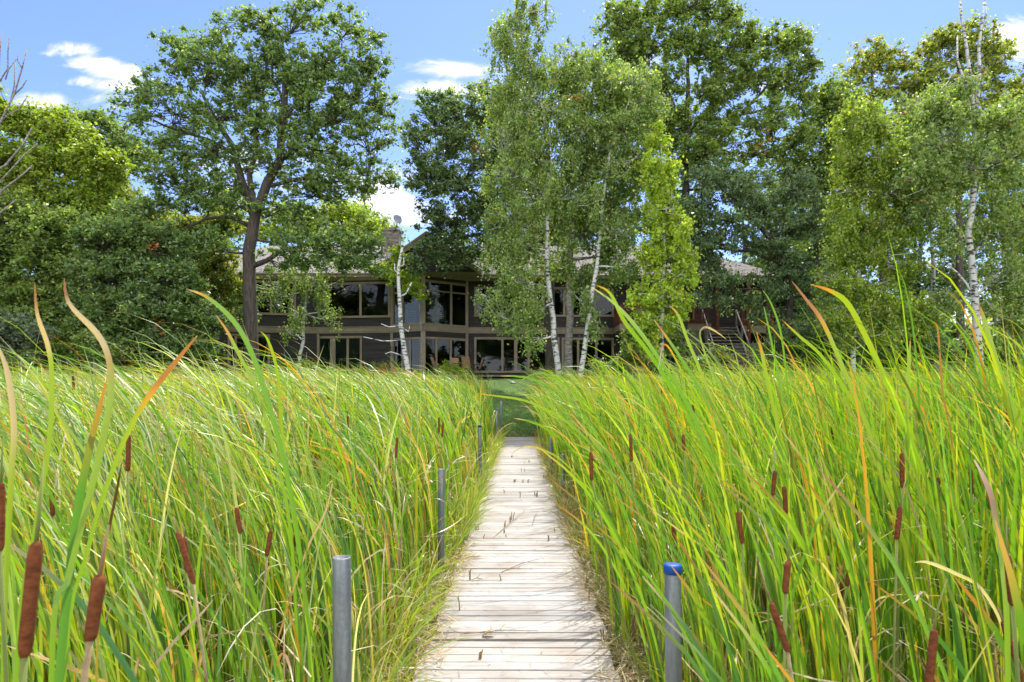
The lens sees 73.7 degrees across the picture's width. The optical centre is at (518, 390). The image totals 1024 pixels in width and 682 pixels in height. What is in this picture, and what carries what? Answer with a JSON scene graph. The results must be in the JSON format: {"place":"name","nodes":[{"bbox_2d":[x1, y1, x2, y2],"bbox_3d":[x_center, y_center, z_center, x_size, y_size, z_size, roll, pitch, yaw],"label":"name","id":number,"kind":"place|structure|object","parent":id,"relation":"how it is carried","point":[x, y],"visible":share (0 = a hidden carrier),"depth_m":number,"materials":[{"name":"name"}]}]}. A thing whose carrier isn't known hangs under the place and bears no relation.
{"place":"outdoors","nodes":[
{"label":"outdoors","id":0,"kind":"place"},
{"bbox_2d":[272,421,598,681],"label":"edge grass","id":1,"kind":"structure","parent":0,"point":[455,544],"depth_m":5.13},
{"bbox_2d":[0,0,1023,324],"label":"sky","id":2,"kind":"structure","parent":0,"point":[75,49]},
{"bbox_2d":[24,376,1021,681],"bbox_3d":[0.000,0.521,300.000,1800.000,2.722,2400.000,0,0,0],"label":"ground","id":3,"kind":"structure","parent":0,"point":[516,406],"depth_m":30.05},
{"bbox_2d":[0,349,16,681],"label":"cattail leaf","id":4,"kind":"object","parent":3,"relation":"on","point":[13,445],"visible":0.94,"depth_m":1.50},
{"bbox_2d":[0,33,36,213],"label":"bare tree","id":5,"kind":"object","parent":3,"relation":"on","point":[3,117],"visible":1,"depth_m":25.98,"materials":[{"name":"grey plant"}]},
{"bbox_2d":[17,462,43,681],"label":"cattail","id":6,"kind":"object","parent":3,"relation":"on","point":[30,596],"visible":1,"depth_m":0.84,"materials":[{"name":"plant"}]},
{"bbox_2d":[0,309,62,373],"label":"shrub","id":7,"kind":"object","parent":3,"relation":"on","point":[15,339],"visible":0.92,"depth_m":28.17,"materials":[{"name":"green plant"}]},
{"bbox_2d":[14,282,53,681],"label":"cattail leaf","id":8,"kind":"object","parent":3,"relation":"on","point":[51,393],"visible":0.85,"depth_m":1.45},
{"bbox_2d":[0,184,105,372],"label":"oak tree","id":9,"kind":"object","parent":3,"relation":"on","point":[31,251],"visible":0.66,"depth_m":30.88,"materials":[{"name":"green plant"}]},
{"bbox_2d":[17,469,117,664],"bbox_3d":[-1.995,1.119,2.756,0.688,1.582,0.295,0,0,0],"label":"cattail","id":10,"kind":"object","parent":3,"relation":"on","point":[52,510],"visible":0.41,"depth_m":2.68,"materials":[{"name":"plant"}]},
{"bbox_2d":[0,80,137,378],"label":"maple tree","id":11,"kind":"object","parent":3,"relation":"on","point":[58,153],"visible":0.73,"depth_m":33.42,"materials":[{"name":"green plant"}]},
{"bbox_2d":[48,279,114,681],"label":"cattail leaf","id":12,"kind":"object","parent":3,"relation":"on","point":[93,329],"visible":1,"depth_m":1.30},
{"bbox_2d":[0,391,169,681],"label":"cattail","id":13,"kind":"object","parent":3,"relation":"on","point":[127,463],"visible":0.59,"depth_m":2.67,"materials":[{"name":"plant"}]},
{"bbox_2d":[80,525,109,681],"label":"cattail","id":14,"kind":"object","parent":3,"relation":"on","point":[95,602],"visible":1,"depth_m":0.85,"materials":[{"name":"plant"}]},
{"bbox_2d":[0,336,196,681],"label":"cattail","id":15,"kind":"object","parent":3,"relation":"on","point":[67,591],"depth_m":1.34},
{"bbox_2d":[70,322,133,372],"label":"shrub","id":16,"kind":"object","parent":3,"relation":"on","point":[85,338],"visible":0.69,"depth_m":28.71,"materials":[{"name":"green plant"}]},
{"bbox_2d":[53,102,162,372],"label":"oak tree","id":17,"kind":"object","parent":3,"relation":"on","point":[91,117],"visible":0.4,"depth_m":45.63,"materials":[{"name":"green plant"}]},
{"bbox_2d":[95,463,121,681],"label":"cattail leaf","id":18,"kind":"object","parent":3,"relation":"on","point":[110,523],"visible":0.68,"depth_m":1.50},
{"bbox_2d":[10,466,210,681],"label":"cattail","id":19,"kind":"object","parent":3,"relation":"on","point":[104,633],"visible":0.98,"depth_m":1.84,"materials":[{"name":"plant"}]},
{"bbox_2d":[77,170,162,375],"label":"maple tree","id":20,"kind":"object","parent":3,"relation":"on","point":[137,192],"visible":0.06,"depth_m":37.81,"materials":[{"name":"green plant"}]},
{"bbox_2d":[48,208,234,370],"bbox_3d":[-16.727,-3.654,31.346,8.315,9.173,4.746,0,0,0],"label":"oak tree","id":21,"kind":"object","parent":3,"relation":"on","point":[120,272],"visible":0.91,"depth_m":30.42,"materials":[{"name":"green plant"}]},
{"bbox_2d":[134,600,212,676],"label":"cattail leaf","id":22,"kind":"object","parent":3,"relation":"on","point":[165,652],"visible":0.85,"depth_m":1.99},
{"bbox_2d":[139,206,245,373],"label":"oak tree","id":23,"kind":"object","parent":3,"relation":"on","point":[218,264],"visible":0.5,"depth_m":35.67,"materials":[{"name":"green plant"}]},
{"bbox_2d":[86,316,299,681],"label":"cattail","id":24,"kind":"object","parent":3,"relation":"on","point":[244,364],"depth_m":2.60},
{"bbox_2d":[130,519,272,681],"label":"cattail","id":25,"kind":"object","parent":3,"relation":"on","point":[269,542],"visible":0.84,"depth_m":2.67,"materials":[{"name":"plant"}]},
{"bbox_2d":[179,331,319,681],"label":"cattail","id":26,"kind":"object","parent":3,"relation":"on","point":[238,522],"depth_m":2.81},
{"bbox_2d":[188,289,312,681],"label":"cattail leaf","id":27,"kind":"object","parent":3,"relation":"on","point":[231,318],"visible":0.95,"depth_m":2.60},
{"bbox_2d":[94,0,410,372],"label":"oak tree","id":28,"kind":"object","parent":3,"relation":"on","point":[299,82],"visible":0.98,"depth_m":32.67,"materials":[{"name":"green plant"}]},
{"bbox_2d":[0,304,511,681],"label":"cattail bed","id":29,"kind":"object","parent":3,"relation":"on","point":[226,468],"visible":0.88,"depth_m":3.93,"materials":[{"name":"plant"}]},
{"bbox_2d":[213,265,345,372],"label":"birch tree","id":30,"kind":"object","parent":3,"relation":"on","point":[280,289],"visible":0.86,"depth_m":35.86,"materials":[{"name":"green plant"}]},
{"bbox_2d":[194,189,391,246],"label":"maple tree","id":31,"kind":"object","parent":3,"relation":"on","point":[345,215],"visible":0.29,"depth_m":57.48,"materials":[{"name":"green plant"}]},
{"bbox_2d":[269,482,332,681],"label":"cattail leaf","id":32,"kind":"object","parent":3,"relation":"on","point":[309,543],"visible":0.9,"depth_m":2.60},
{"bbox_2d":[332,555,351,681],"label":"metal post","id":33,"kind":"object","parent":3,"relation":"on","point":[341,596],"visible":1,"depth_m":2.30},
{"bbox_2d":[327,199,406,244],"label":"oak tree","id":34,"kind":"object","parent":3,"relation":"on","point":[387,219],"visible":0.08,"depth_m":74.76,"materials":[{"name":"green plant"}]},
{"bbox_2d":[314,437,428,626],"bbox_3d":[-1.095,1.130,5.087,0.847,1.560,0.099,0,0,-3],"label":"cattail","id":35,"kind":"object","parent":3,"relation":"on","point":[396,448],"visible":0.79,"depth_m":5.08,"materials":[{"name":"plant"}]},
{"bbox_2d":[363,244,411,377],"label":"dead birch","id":36,"kind":"object","parent":3,"relation":"on","point":[403,343],"visible":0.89,"depth_m":30.93,"materials":[{"name":"white plant"}]},
{"bbox_2d":[370,244,431,374],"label":"maple sapling","id":37,"kind":"object","parent":3,"relation":"on","point":[416,284],"visible":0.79,"depth_m":37.83,"materials":[{"name":"green plant"}]},
{"bbox_2d":[438,469,444,572],"bbox_3d":[-0.729,1.520,6.400,0.068,1.560,0.062,0,0,0],"label":"metal post","id":38,"kind":"object","parent":3,"relation":"on","point":[441,495],"visible":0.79,"depth_m":6.37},
{"bbox_2d":[150,227,790,375],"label":"house","id":39,"kind":"structure","parent":3,"relation":"on","point":[369,304],"depth_m":42.66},
{"bbox_2d":[230,334,269,369],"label":"window","id":40,"kind":"structure","parent":39,"relation":"in","point":[236,339],"depth_m":41.53,"materials":[{"name":"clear glass"}]},
{"bbox_2d":[319,336,361,370],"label":"window","id":41,"kind":"structure","parent":39,"relation":"in","point":[333,349],"depth_m":42.34,"materials":[{"name":"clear glass"}]},
{"bbox_2d":[318,281,389,317],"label":"window","id":42,"kind":"structure","parent":39,"relation":"in","point":[344,283],"depth_m":42.13,"materials":[{"name":"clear glass"}]},
{"bbox_2d":[426,279,465,326],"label":"window","id":43,"kind":"structure","parent":39,"relation":"in","point":[430,281],"depth_m":41.63,"materials":[{"name":"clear glass"}]},
{"bbox_2d":[474,337,559,372],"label":"window","id":44,"kind":"structure","parent":39,"relation":"in","point":[475,338],"depth_m":42.51,"materials":[{"name":"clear glass"}]},
{"bbox_2d":[562,338,613,372],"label":"window","id":45,"kind":"structure","parent":39,"relation":"in","point":[612,339],"depth_m":42.78,"materials":[{"name":"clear glass"}]},
{"bbox_2d":[613,274,782,375],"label":"balcony","id":46,"kind":"structure","parent":39,"relation":"attached to","point":[692,326],"depth_m":40.15,"materials":[{"name":"wood"}]},
{"bbox_2d":[387,77,580,381],"bbox_3d":[-1.359,-8.628,39.162,11.627,16.943,9.157,0,0,0],"label":"oak tree","id":47,"kind":"object","parent":3,"relation":"on","point":[436,176],"visible":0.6,"depth_m":36.60,"materials":[{"name":"green plant"}]},
{"bbox_2d":[0,265,1022,375],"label":"woods","id":48,"kind":"object","parent":3,"relation":"on","point":[951,331],"depth_m":80.61,"materials":[{"name":"green plant"}]},
{"bbox_2d":[412,437,619,681],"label":"boardwalk","id":49,"kind":"structure","parent":3,"relation":"on","point":[553,635],"depth_m":5.47,"materials":[{"name":"brown weathered plank"}]},
{"bbox_2d":[405,375,636,436],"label":"lawn grass","id":50,"kind":"structure","parent":3,"relation":"on","point":[527,418],"depth_m":29.49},
{"bbox_2d":[467,0,606,373],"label":"birch tree","id":51,"kind":"object","parent":3,"relation":"on","point":[536,156],"visible":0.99,"depth_m":30.70,"materials":[{"name":"green plant"}]},
{"bbox_2d":[514,446,600,598],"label":"cattail leaf","id":52,"kind":"object","parent":3,"relation":"on","point":[567,465],"visible":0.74,"depth_m":5.67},
{"bbox_2d":[422,428,759,681],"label":"edge grass","id":53,"kind":"structure","parent":3,"relation":"on","point":[572,523],"depth_m":5.87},
{"bbox_2d":[537,437,664,681],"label":"cattail","id":54,"kind":"object","parent":3,"relation":"on","point":[649,626],"visible":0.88,"depth_m":3.25,"materials":[{"name":"plant"}]},
{"bbox_2d":[538,34,679,378],"bbox_3d":[4.156,-7.868,31.803,5.828,17.291,4.492,0,0,33],"label":"birch tree","id":55,"kind":"object","parent":3,"relation":"on","point":[567,264],"visible":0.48,"depth_m":31.53,"materials":[{"name":"green plant"}]},
{"bbox_2d":[558,55,684,379],"bbox_3d":[4.527,-6.889,30.549,5.586,15.902,2.803,0,0,0],"label":"birch tree","id":56,"kind":"object","parent":3,"relation":"on","point":[632,85],"visible":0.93,"depth_m":30.29,"materials":[{"name":"green plant"}]},
{"bbox_2d":[553,411,704,681],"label":"cattail","id":57,"kind":"object","parent":3,"relation":"on","point":[650,661],"visible":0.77,"depth_m":3.65,"materials":[{"name":"plant"}]},
{"bbox_2d":[572,421,691,681],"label":"cattail","id":58,"kind":"object","parent":3,"relation":"on","point":[603,448],"visible":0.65,"depth_m":3.69,"materials":[{"name":"plant"}]},
{"bbox_2d":[585,183,696,270],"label":"oak tree","id":59,"kind":"object","parent":3,"relation":"on","point":[639,228],"visible":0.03,"depth_m":59.78,"materials":[{"name":"green plant"}]},
{"bbox_2d":[587,512,709,681],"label":"cattail","id":60,"kind":"object","parent":3,"relation":"on","point":[638,573],"visible":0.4,"depth_m":3.67,"materials":[{"name":"plant"}]},
{"bbox_2d":[610,314,696,378],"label":"shrub","id":61,"kind":"object","parent":3,"relation":"on","point":[626,355],"visible":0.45,"depth_m":34.71,"materials":[{"name":"green plant"}]},
{"bbox_2d":[597,285,724,508],"bbox_3d":[0.942,0.673,3.817,1.069,2.479,0.038,0,0,-12],"label":"cattail leaf","id":62,"kind":"object","parent":3,"relation":"on","point":[655,362],"visible":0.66,"depth_m":3.80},
{"bbox_2d":[620,119,705,373],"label":"birch tree","id":63,"kind":"object","parent":3,"relation":"on","point":[671,232],"visible":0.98,"depth_m":29.20,"materials":[{"name":"green plant"}]},
{"bbox_2d":[592,287,750,661],"bbox_3d":[0.807,0.674,3.605,0.858,2.473,0.025,0,0,15],"label":"cattail leaf","id":64,"kind":"object","parent":3,"relation":"on","point":[662,364],"visible":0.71,"depth_m":3.60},
{"bbox_2d":[663,562,681,681],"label":"metal post","id":65,"kind":"object","parent":3,"relation":"on","point":[673,652],"visible":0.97,"depth_m":2.62,"materials":[{"name":"grey metal"}]},
{"bbox_2d":[586,516,790,681],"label":"cattail","id":66,"kind":"object","parent":3,"relation":"on","point":[681,623],"visible":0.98,"depth_m":2.00,"materials":[{"name":"plant"}]},
{"bbox_2d":[610,444,776,681],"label":"cattail","id":67,"kind":"object","parent":3,"relation":"on","point":[773,484],"visible":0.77,"depth_m":2.93,"materials":[{"name":"plant"}]},
{"bbox_2d":[658,344,730,680],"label":"cattail leaf","id":68,"kind":"object","parent":3,"relation":"on","point":[703,419],"visible":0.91,"depth_m":3.56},
{"bbox_2d":[669,341,736,373],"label":"shrub","id":69,"kind":"object","parent":3,"relation":"on","point":[719,358],"visible":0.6,"depth_m":36.31,"materials":[{"name":"green plant"}]},
{"bbox_2d":[583,0,831,376],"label":"oak tree","id":70,"kind":"object","parent":3,"relation":"on","point":[713,133],"visible":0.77,"depth_m":38.44,"materials":[{"name":"green plant"}]},
{"bbox_2d":[654,320,760,634],"bbox_3d":[1.057,0.754,3.794,0.614,2.314,0.026,0,0,19],"label":"cattail leaf","id":71,"kind":"object","parent":3,"relation":"on","point":[692,377],"visible":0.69,"depth_m":3.80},
{"bbox_2d":[669,305,760,676],"bbox_3d":[1.092,0.725,3.698,0.552,2.372,0.006,0,0,1],"label":"cattail leaf","id":72,"kind":"object","parent":3,"relation":"on","point":[702,377],"visible":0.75,"depth_m":3.70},
{"bbox_2d":[699,326,740,666],"bbox_3d":[1.025,0.789,3.479,0.189,2.242,0.208,0,0,-13],"label":"cattail leaf","id":73,"kind":"object","parent":3,"relation":"on","point":[715,379],"visible":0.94,"depth_m":3.43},
{"bbox_2d":[702,310,755,373],"bbox_3d":[11.913,-2.740,39.025,2.090,4.085,3.341,0,0,0],"label":"outdoor stairs","id":74,"kind":"structure","parent":3,"relation":"on","point":[706,334],"depth_m":39.45,"materials":[{"name":"grey wood"}]},
{"bbox_2d":[677,486,833,681],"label":"cattail","id":75,"kind":"object","parent":3,"relation":"on","point":[758,550],"visible":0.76,"depth_m":2.65,"materials":[{"name":"plant"}]},
{"bbox_2d":[670,473,846,681],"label":"cattail","id":76,"kind":"object","parent":3,"relation":"on","point":[741,539],"visible":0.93,"depth_m":2.42,"materials":[{"name":"plant"}]},
{"bbox_2d":[672,129,852,373],"bbox_3d":[12.701,-6.741,36.623,9.956,13.422,4.475,0,0,0],"label":"oak tree","id":77,"kind":"object","parent":3,"relation":"on","point":[772,242],"visible":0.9,"depth_m":36.15,"materials":[{"name":"green plant"}]},
{"bbox_2d":[508,236,1023,681],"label":"cattail bed","id":78,"kind":"object","parent":3,"relation":"on","point":[976,402],"visible":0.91,"depth_m":3.50,"materials":[{"name":"plant"}]},
{"bbox_2d":[756,331,793,651],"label":"cattail leaf","id":79,"kind":"object","parent":3,"relation":"on","point":[770,396],"visible":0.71,"depth_m":3.20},
{"bbox_2d":[698,561,851,681],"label":"cattail","id":80,"kind":"object","parent":3,"relation":"on","point":[847,581],"visible":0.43,"depth_m":2.72,"materials":[{"name":"plant"}]},
{"bbox_2d":[725,150,830,353],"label":"oak tree","id":81,"kind":"object","parent":3,"relation":"on","point":[753,262],"visible":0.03,"depth_m":55.41,"materials":[{"name":"green plant"}]},
{"bbox_2d":[721,570,843,681],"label":"cattail","id":82,"kind":"object","parent":3,"relation":"on","point":[764,615],"visible":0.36,"depth_m":3.35,"materials":[{"name":"plant"}]},
{"bbox_2d":[763,291,802,509],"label":"cattail leaf","id":83,"kind":"object","parent":3,"relation":"on","point":[774,311],"visible":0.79,"depth_m":4.01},
{"bbox_2d":[605,562,993,681],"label":"cattail","id":84,"kind":"object","parent":3,"relation":"on","point":[779,626],"visible":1,"depth_m":1.47,"materials":[{"name":"plant"}]},
{"bbox_2d":[744,309,861,372],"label":"shrub","id":85,"kind":"object","parent":3,"relation":"on","point":[804,331],"visible":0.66,"depth_m":33.55,"materials":[{"name":"green plant"}]},
{"bbox_2d":[714,473,904,681],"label":"cattail","id":86,"kind":"object","parent":3,"relation":"on","point":[853,580],"visible":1,"depth_m":2.29,"materials":[{"name":"plant"}]},
{"bbox_2d":[750,63,883,372],"bbox_3d":[17.510,-9.645,40.038,8.118,18.417,4.525,0,0,0],"label":"maple tree","id":87,"kind":"object","parent":3,"relation":"on","point":[831,100],"visible":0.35,"depth_m":39.56,"materials":[{"name":"green plant"}]},
{"bbox_2d":[699,555,947,681],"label":"cattail","id":88,"kind":"object","parent":3,"relation":"on","point":[774,675],"visible":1,"depth_m":1.40,"materials":[{"name":"plant"}]},
{"bbox_2d":[782,320,890,584],"bbox_3d":[1.641,0.779,3.398,0.656,2.263,0.006,0,0,2],"label":"cattail leaf","id":89,"kind":"object","parent":3,"relation":"on","point":[822,357],"visible":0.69,"depth_m":3.40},
{"bbox_2d":[711,427,973,681],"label":"cattail","id":90,"kind":"object","parent":3,"relation":"on","point":[902,470],"visible":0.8,"depth_m":2.70,"materials":[{"name":"plant"}]},
{"bbox_2d":[783,190,905,372],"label":"oak tree","id":91,"kind":"object","parent":3,"relation":"on","point":[810,250],"visible":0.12,"depth_m":51.35,"materials":[{"name":"green plant"}]},
{"bbox_2d":[792,281,927,623],"bbox_3d":[1.636,0.692,3.183,0.674,2.438,0.035,0,0,18],"label":"cattail leaf","id":92,"kind":"object","parent":3,"relation":"on","point":[841,363],"visible":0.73,"depth_m":3.19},
{"bbox_2d":[802,92,949,376],"bbox_3d":[15.702,-5.986,29.972,6.466,14.211,3.354,0,0,0],"label":"birch tree","id":93,"kind":"object","parent":3,"relation":"on","point":[858,165],"visible":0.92,"depth_m":29.61,"materials":[{"name":"green plant"}]},
{"bbox_2d":[811,284,952,651],"bbox_3d":[1.638,0.732,3.015,0.848,2.358,0.034,0,0,-15],"label":"cattail leaf","id":94,"kind":"object","parent":3,"relation":"on","point":[852,310],"visible":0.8,"depth_m":3.02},
{"bbox_2d":[826,33,953,373],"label":"oak tree","id":95,"kind":"object","parent":3,"relation":"on","point":[876,58],"visible":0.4,"depth_m":49.61,"materials":[{"name":"green plant"}]},
{"bbox_2d":[852,477,939,668],"bbox_3d":[1.729,1.163,3.113,0.657,1.494,0.158,0,0,-35],"label":"cattail","id":96,"kind":"object","parent":3,"relation":"on","point":[902,599],"visible":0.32,"depth_m":3.11,"materials":[{"name":"plant"}]},
{"bbox_2d":[843,324,953,380],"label":"shrub","id":97,"kind":"object","parent":3,"relation":"on","point":[881,356],"visible":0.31,"depth_m":33.46,"materials":[{"name":"green plant"}]},
{"bbox_2d":[905,339,912,679],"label":"cattail leaf","id":98,"kind":"object","parent":3,"relation":"on","point":[907,452],"visible":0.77,"depth_m":2.99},
{"bbox_2d":[817,466,1023,681],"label":"cattail","id":99,"kind":"object","parent":3,"relation":"on","point":[1015,603],"visible":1,"depth_m":1.40,"materials":[{"name":"plant"}]},
{"bbox_2d":[872,74,970,372],"bbox_3d":[19.325,-7.239,32.962,4.841,15.656,2.970,0,0,0],"label":"birch tree","id":100,"kind":"object","parent":3,"relation":"on","point":[906,135],"visible":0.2,"depth_m":32.73,"materials":[{"name":"green plant"}]},
{"bbox_2d":[863,166,998,374],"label":"oak tree","id":101,"kind":"object","parent":3,"relation":"on","point":[940,278],"visible":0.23,"depth_m":53.27,"materials":[{"name":"green plant"}]},
{"bbox_2d":[931,321,964,637],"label":"cattail leaf","id":102,"kind":"object","parent":3,"relation":"on","point":[942,390],"visible":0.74,"depth_m":3.01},
{"bbox_2d":[873,576,1023,681],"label":"cattail","id":103,"kind":"object","parent":3,"relation":"on","point":[994,629],"visible":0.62,"depth_m":1.95,"materials":[{"name":"plant"}]},
{"bbox_2d":[888,0,1023,370],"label":"birch tree","id":104,"kind":"object","parent":3,"relation":"on","point":[943,112],"visible":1,"depth_m":27.82,"materials":[{"name":"green plant"}]},
{"bbox_2d":[915,560,1002,632],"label":"cattail leaf","id":105,"kind":"object","parent":3,"relation":"on","point":[981,589],"visible":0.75,"depth_m":2.00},
{"bbox_2d":[900,7,1023,373],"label":"oak tree","id":106,"kind":"object","parent":3,"relation":"on","point":[944,39],"visible":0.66,"depth_m":49.46,"materials":[{"name":"green plant"}]},
{"bbox_2d":[915,448,1015,665],"bbox_3d":[2.159,1.073,3.243,0.628,1.676,0.349,0,0,0],"label":"cattail","id":107,"kind":"object","parent":3,"relation":"on","point":[979,534],"visible":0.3,"depth_m":3.29,"materials":[{"name":"plant"}]},
{"bbox_2d":[929,325,1023,374],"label":"shrub","id":108,"kind":"object","parent":3,"relation":"on","point":[963,346],"visible":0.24,"depth_m":31.84,"materials":[{"name":"green plant"}]},
{"bbox_2d":[942,121,1023,373],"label":"oak tree","id":109,"kind":"object","parent":3,"relation":"on","point":[1020,188],"visible":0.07,"depth_m":54.93,"materials":[{"name":"green plant"}]},
{"bbox_2d":[974,460,1010,681],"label":"cattail leaf","id":110,"kind":"object","parent":3,"relation":"on","point":[1007,640],"visible":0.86,"depth_m":1.72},
{"bbox_2d":[978,304,1023,445],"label":"cattail leaf","id":111,"kind":"object","parent":3,"relation":"on","point":[990,340],"visible":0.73,"depth_m":2.82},
{"bbox_2d":[982,117,1023,361],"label":"birch tree","id":112,"kind":"object","parent":3,"relation":"on","point":[1021,205],"visible":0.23,"depth_m":28.95,"materials":[{"name":"green plant"}]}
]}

